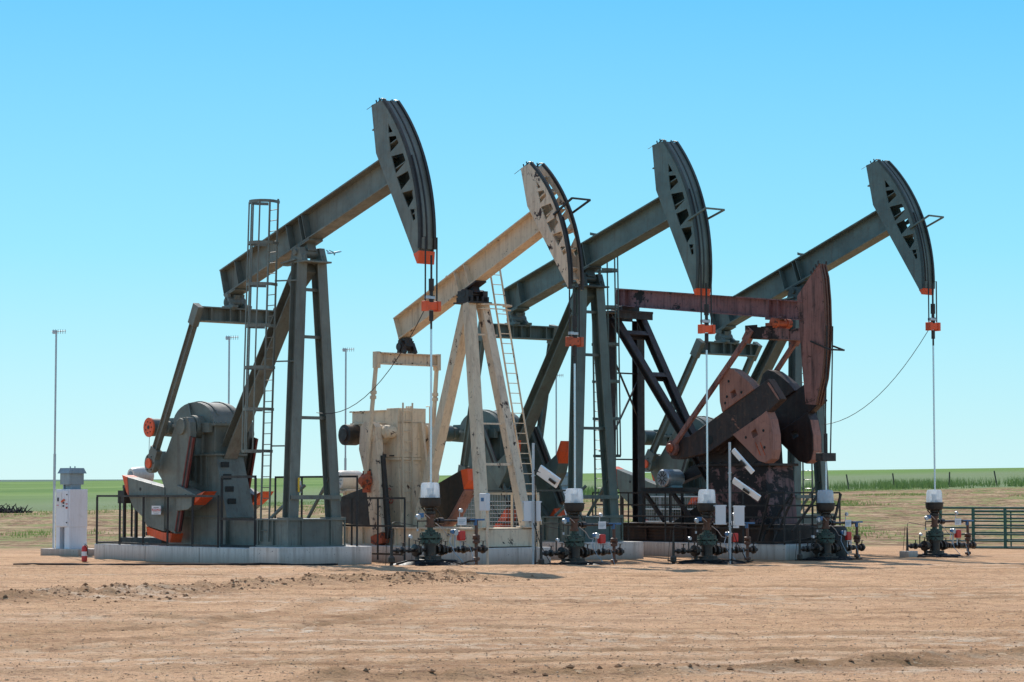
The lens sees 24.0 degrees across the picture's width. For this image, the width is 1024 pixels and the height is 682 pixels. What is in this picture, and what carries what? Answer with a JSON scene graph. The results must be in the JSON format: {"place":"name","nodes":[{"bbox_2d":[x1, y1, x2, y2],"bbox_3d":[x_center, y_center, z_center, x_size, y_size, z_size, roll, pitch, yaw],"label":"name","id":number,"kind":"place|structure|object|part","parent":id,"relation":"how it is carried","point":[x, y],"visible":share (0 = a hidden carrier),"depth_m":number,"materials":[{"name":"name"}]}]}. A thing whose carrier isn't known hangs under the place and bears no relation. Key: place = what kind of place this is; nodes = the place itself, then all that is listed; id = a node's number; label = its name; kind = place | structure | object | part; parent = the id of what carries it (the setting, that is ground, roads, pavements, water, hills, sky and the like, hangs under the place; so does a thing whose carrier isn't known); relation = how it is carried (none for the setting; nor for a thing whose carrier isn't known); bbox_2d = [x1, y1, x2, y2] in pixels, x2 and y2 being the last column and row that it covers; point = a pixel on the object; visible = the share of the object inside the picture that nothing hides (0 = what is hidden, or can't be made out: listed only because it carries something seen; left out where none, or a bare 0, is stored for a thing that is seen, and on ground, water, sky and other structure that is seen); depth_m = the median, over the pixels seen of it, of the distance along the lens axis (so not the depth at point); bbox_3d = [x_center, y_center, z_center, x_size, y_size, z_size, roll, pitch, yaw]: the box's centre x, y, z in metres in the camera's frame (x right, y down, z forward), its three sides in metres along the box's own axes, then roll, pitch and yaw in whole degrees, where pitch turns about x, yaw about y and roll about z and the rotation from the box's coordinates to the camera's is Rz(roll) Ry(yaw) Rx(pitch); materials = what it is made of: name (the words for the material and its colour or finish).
{"place":"outdoors","nodes":[
{"label":"outdoors","id":0,"kind":"place"},
{"bbox_2d":[326,250,341,254],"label":"airliner","id":1,"kind":"object","parent":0,"point":[331,252],"visible":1,"depth_m":4016.32,"materials":[{"name":"white metal"}]},
{"bbox_2d":[0,468,1023,681],"bbox_3d":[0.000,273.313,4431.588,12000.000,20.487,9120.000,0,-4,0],"label":"ground","id":2,"kind":"structure","parent":0,"point":[878,555],"depth_m":37.27,"materials":[{"name":"soil"}]},
{"bbox_2d":[0,503,32,512],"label":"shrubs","id":3,"kind":"object","parent":2,"relation":"on","point":[10,510],"visible":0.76,"depth_m":187.17,"materials":[{"name":"green plant"}]},
{"bbox_2d":[52,329,65,547],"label":"antenna mast","id":4,"kind":"object","parent":2,"relation":"on","point":[55,331],"visible":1,"depth_m":80.01,"materials":[{"name":"metal"}]},
{"bbox_2d":[40,548,93,555],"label":"cabinet slab","id":5,"kind":"structure","parent":2,"relation":"on","point":[58,552],"depth_m":78.94,"materials":[{"name":"concrete"}]},
{"bbox_2d":[56,466,87,548],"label":"control cabinet","id":6,"kind":"object","parent":5,"relation":"on","point":[71,512],"visible":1,"depth_m":79.47,"materials":[{"name":"white metal"}]},
{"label":"door","id":7,"kind":"part","parent":6,"relation":"part of","materials":[{"name":"white metal"}]},
{"bbox_2d":[82,543,87,561],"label":"fire extinguisher","id":8,"kind":"object","parent":2,"relation":"on","point":[84,552],"visible":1,"depth_m":71.62,"materials":[{"name":"red metal"}]},
{"bbox_2d":[51,563,291,564],"bbox_3d":[-9.223,5.978,64.356,7.308,0.138,0.266,-1,-4,21],"label":"ground cable","id":9,"kind":"object","parent":2,"relation":"on","point":[177,564],"visible":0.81,"depth_m":64.25,"materials":[{"name":"rubber"}]},
{"bbox_2d":[13,563,337,565],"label":"ground cable","id":10,"kind":"object","parent":2,"relation":"on","point":[327,564],"visible":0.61,"depth_m":65.83,"materials":[{"name":"rubber"}]},
{"bbox_2d":[225,335,235,403],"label":"light pole","id":11,"kind":"object","parent":2,"relation":"on","point":[228,337],"visible":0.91,"depth_m":84.09,"materials":[{"name":"metal"}]},
{"bbox_2d":[94,544,371,564],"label":"concrete pad","id":12,"kind":"object","parent":2,"relation":"on","point":[349,555],"visible":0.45,"depth_m":68.44,"materials":[{"name":"grey concrete"}]},
{"bbox_2d":[96,495,219,547],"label":"guard rail","id":13,"kind":"object","parent":12,"relation":"on","point":[119,542],"visible":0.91,"depth_m":71.93,"materials":[{"name":"black metal"}]},
{"bbox_2d":[152,506,160,514],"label":"danger sign","id":14,"kind":"object","parent":13,"relation":"attached to","point":[156,510],"visible":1,"depth_m":71.84,"materials":[{"name":"white metal"}]},
{"bbox_2d":[220,475,256,547],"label":"guard rail","id":15,"kind":"object","parent":12,"relation":"on","point":[247,519],"visible":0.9,"depth_m":69.37,"materials":[{"name":"black metal"}]},
{"bbox_2d":[118,98,440,546],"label":"pumpjack","id":16,"kind":"object","parent":12,"relation":"on","point":[210,444],"visible":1,"depth_m":68.59,"materials":[{"name":"green paint"}]},
{"bbox_2d":[274,475,357,545],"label":"guard rail","id":17,"kind":"object","parent":12,"relation":"on","point":[356,476],"visible":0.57,"depth_m":69.03,"materials":[{"name":"black metal"}]},
{"bbox_2d":[342,348,351,469],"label":"antenna mast","id":18,"kind":"object","parent":2,"relation":"on","point":[345,350],"visible":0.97,"depth_m":91.06,"materials":[{"name":"metal"}]},
{"bbox_2d":[341,497,405,560],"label":"guard rail","id":19,"kind":"object","parent":2,"relation":"on","point":[378,526],"visible":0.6,"depth_m":70.91,"materials":[{"name":"black metal"}]},
{"bbox_2d":[393,559,470,565],"bbox_3d":[-2.175,5.851,63.651,2.116,0.138,1.515,2,-4,-25],"label":"oily mat","id":20,"kind":"object","parent":2,"relation":"on","point":[416,563],"visible":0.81,"depth_m":63.17,"materials":[{"name":"black"}]},
{"bbox_2d":[385,482,487,565],"bbox_3d":[-1.971,4.901,63.984,3.416,2.270,0.807,3,-5,-40],"label":"wellhead","id":21,"kind":"object","parent":2,"relation":"on","point":[429,538],"visible":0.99,"depth_m":63.69,"materials":[{"name":"metal"}]},
{"bbox_2d":[396,559,476,564],"bbox_3d":[-1.980,5.794,62.965,2.126,0.141,0.178,0,-4,2],"label":"hose","id":22,"kind":"object","parent":2,"relation":"on","point":[437,561],"visible":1,"depth_m":62.97,"materials":[{"name":"rubber"}]},
{"bbox_2d":[343,544,550,564],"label":"concrete pad","id":23,"kind":"object","parent":2,"relation":"on","point":[509,555],"visible":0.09,"depth_m":69.19,"materials":[{"name":"grey concrete"}]},
{"bbox_2d":[338,161,590,546],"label":"pumpjack","id":24,"kind":"object","parent":23,"relation":"on","point":[394,446],"visible":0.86,"depth_m":71.32,"materials":[{"name":"beige paint"}]},
{"bbox_2d":[460,493,538,546],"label":"guard rail","id":25,"kind":"object","parent":23,"relation":"on","point":[512,505],"visible":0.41,"depth_m":71.38,"materials":[{"name":"grey metal"}]},
{"bbox_2d":[479,493,489,564],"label":"meter box","id":26,"kind":"object","parent":2,"relation":"on","point":[484,501],"visible":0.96,"depth_m":66.01,"materials":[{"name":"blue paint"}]},
{"bbox_2d":[0,569,997,679],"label":"dirt clods","id":27,"kind":"object","parent":2,"relation":"on","point":[570,666],"visible":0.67,"depth_m":44.84,"materials":[{"name":"brown soil"}]},
{"bbox_2d":[0,564,1023,681],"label":"pebbles","id":28,"kind":"object","parent":2,"relation":"on","point":[515,631],"visible":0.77,"depth_m":30.94,"materials":[{"name":"stone"}]},
{"bbox_2d":[1,488,1023,538],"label":"weeds","id":29,"kind":"object","parent":2,"relation":"on","point":[320,507],"visible":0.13,"depth_m":172.87,"materials":[{"name":"green plant"}]},
{"bbox_2d":[522,443,560,564],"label":"equipment pole","id":30,"kind":"object","parent":2,"relation":"on","point":[532,510],"visible":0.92,"depth_m":65.42,"materials":[{"name":"metal"}]},
{"bbox_2d":[555,374,559,452],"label":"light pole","id":31,"kind":"object","parent":2,"relation":"on","point":[556,407],"visible":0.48,"depth_m":106.02,"materials":[{"name":"metal"}]},
{"bbox_2d":[561,472,567,514],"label":"control cabinet","id":32,"kind":"object","parent":2,"relation":"on","point":[564,485],"visible":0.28,"depth_m":100.49,"materials":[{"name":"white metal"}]},
{"bbox_2d":[536,562,607,564],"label":"hose","id":33,"kind":"object","parent":2,"relation":"on","point":[576,564],"visible":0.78,"depth_m":66.20,"materials":[{"name":"rubber"}]},
{"bbox_2d":[547,562,610,564],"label":"oily mat","id":34,"kind":"object","parent":2,"relation":"on","point":[584,564],"visible":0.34,"depth_m":66.67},
{"bbox_2d":[535,488,623,564],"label":"wellhead","id":35,"kind":"object","parent":2,"relation":"on","point":[574,542],"visible":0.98,"depth_m":67.01,"materials":[{"name":"metal"}]},
{"bbox_2d":[536,541,643,559],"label":"concrete pad","id":36,"kind":"object","parent":2,"relation":"on","point":[633,549],"visible":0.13,"depth_m":74.44,"materials":[{"name":"grey concrete"}]},
{"bbox_2d":[488,490,568,546],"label":"guard rail","id":37,"kind":"object","parent":36,"relation":"on","point":[539,521],"visible":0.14,"depth_m":74.85,"materials":[{"name":"grey metal"}]},
{"bbox_2d":[437,139,724,541],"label":"pumpjack","id":38,"kind":"object","parent":36,"relation":"on","point":[677,206],"visible":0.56,"depth_m":75.39,"materials":[{"name":"teal paint"}]},
{"bbox_2d":[667,559,753,562],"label":"hose","id":39,"kind":"object","parent":2,"relation":"on","point":[716,561],"visible":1,"depth_m":69.91,"materials":[{"name":"rubber"}]},
{"bbox_2d":[676,559,746,563],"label":"oily mat","id":40,"kind":"object","parent":2,"relation":"on","point":[711,562],"visible":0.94,"depth_m":69.86,"materials":[{"name":"black"}]},
{"bbox_2d":[668,489,757,563],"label":"wellhead","id":41,"kind":"object","parent":2,"relation":"on","point":[707,539],"visible":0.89,"depth_m":70.30,"materials":[{"name":"metal"}]},
{"bbox_2d":[639,541,814,559],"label":"concrete pad","id":42,"kind":"object","parent":2,"relation":"on","point":[781,551],"visible":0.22,"depth_m":74.56,"materials":[{"name":"grey concrete"}]},
{"bbox_2d":[592,492,840,544],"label":"guard rail","id":43,"kind":"object","parent":42,"relation":"on","point":[742,528],"visible":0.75,"depth_m":75.38,"materials":[{"name":"black metal"}]},
{"bbox_2d":[606,261,844,543],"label":"pumpjack","id":44,"kind":"object","parent":42,"relation":"on","point":[755,424],"visible":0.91,"depth_m":75.95,"materials":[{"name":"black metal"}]},
{"bbox_2d":[755,493,841,543],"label":"brace bars","id":45,"kind":"object","parent":42,"relation":"on","point":[786,512],"visible":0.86,"depth_m":73.88,"materials":[{"name":"black metal"}]},
{"bbox_2d":[714,442,760,563],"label":"equipment pole","id":46,"kind":"object","parent":2,"relation":"on","point":[720,514],"visible":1,"depth_m":70.01,"materials":[{"name":"metal"}]},
{"bbox_2d":[583,474,1023,494],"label":"tall grass","id":47,"kind":"structure","parent":2,"relation":"on","point":[940,483],"depth_m":238.28,"materials":[{"name":"green plant"}]},
{"bbox_2d":[802,556,852,560],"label":"oily mat","id":48,"kind":"object","parent":2,"relation":"on","point":[840,557],"visible":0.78,"depth_m":73.24,"materials":[{"name":"black"}]},
{"bbox_2d":[795,558,861,560],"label":"hose","id":49,"kind":"object","parent":2,"relation":"on","point":[830,559],"visible":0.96,"depth_m":73.00,"materials":[{"name":"rubber"}]},
{"bbox_2d":[795,490,865,560],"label":"wellhead","id":50,"kind":"object","parent":2,"relation":"on","point":[825,546],"visible":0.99,"depth_m":73.63,"materials":[{"name":"metal"}]},
{"bbox_2d":[828,525,846,556],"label":"drip tank","id":51,"kind":"object","parent":2,"relation":"on","point":[842,552],"visible":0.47,"depth_m":74.19,"materials":[{"name":"green metal"}]},
{"bbox_2d":[899,551,917,556],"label":"concrete block","id":52,"kind":"object","parent":2,"relation":"on","point":[908,553],"depth_m":76.03,"materials":[{"name":"grey concrete"}]},
{"bbox_2d":[917,555,957,557],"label":"hose","id":53,"kind":"object","parent":2,"relation":"on","point":[937,556],"visible":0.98,"depth_m":75.80,"materials":[{"name":"rubber"}]},
{"bbox_2d":[903,490,976,555],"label":"wellhead","id":54,"kind":"object","parent":2,"relation":"on","point":[934,543],"visible":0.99,"depth_m":76.97,"materials":[{"name":"metal"}]},
{"bbox_2d":[918,554,961,556],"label":"oily mat","id":55,"kind":"object","parent":2,"relation":"on","point":[958,555],"visible":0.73,"depth_m":76.71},
{"bbox_2d":[939,507,974,548],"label":"pipe fence","id":56,"kind":"object","parent":2,"relation":"on","point":[940,526],"visible":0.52,"depth_m":88.44,"materials":[{"name":"green metal"}]},
{"bbox_2d":[972,507,1006,548],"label":"pipe fence","id":57,"kind":"object","parent":2,"relation":"on","point":[1004,520],"visible":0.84,"depth_m":87.97,"materials":[{"name":"green metal"}]},
{"bbox_2d":[975,510,1011,546],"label":"pipe fence","id":58,"kind":"object","parent":2,"relation":"on","point":[993,525],"visible":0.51,"depth_m":89.30,"materials":[{"name":"green metal"}]},
{"bbox_2d":[1003,507,1023,548],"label":"pipe fence","id":59,"kind":"object","parent":2,"relation":"on","point":[1006,541],"visible":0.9,"depth_m":87.55,"materials":[{"name":"green metal"}]},
{"bbox_2d":[1010,510,1023,546],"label":"pipe fence","id":60,"kind":"object","parent":2,"relation":"on","point":[1016,525],"visible":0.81,"depth_m":89.04,"materials":[{"name":"green metal"}]},
{"bbox_2d":[0,0,1023,479],"label":"sky","id":61,"kind":"structure","parent":0,"point":[138,137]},
{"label":"concrete pad","id":62,"kind":"object","parent":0,"visible":0},
{"bbox_2d":[646,496,697,521],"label":"guard rail","id":63,"kind":"object","parent":62,"relation":"on","point":[663,508],"visible":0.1,"depth_m":84.77,"materials":[{"name":"metal"}]},
{"bbox_2d":[600,159,943,532],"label":"pumpjack","id":64,"kind":"object","parent":62,"relation":"on","point":[892,193],"visible":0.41,"depth_m":81.39,"materials":[{"name":"teal paint"}]}
]}

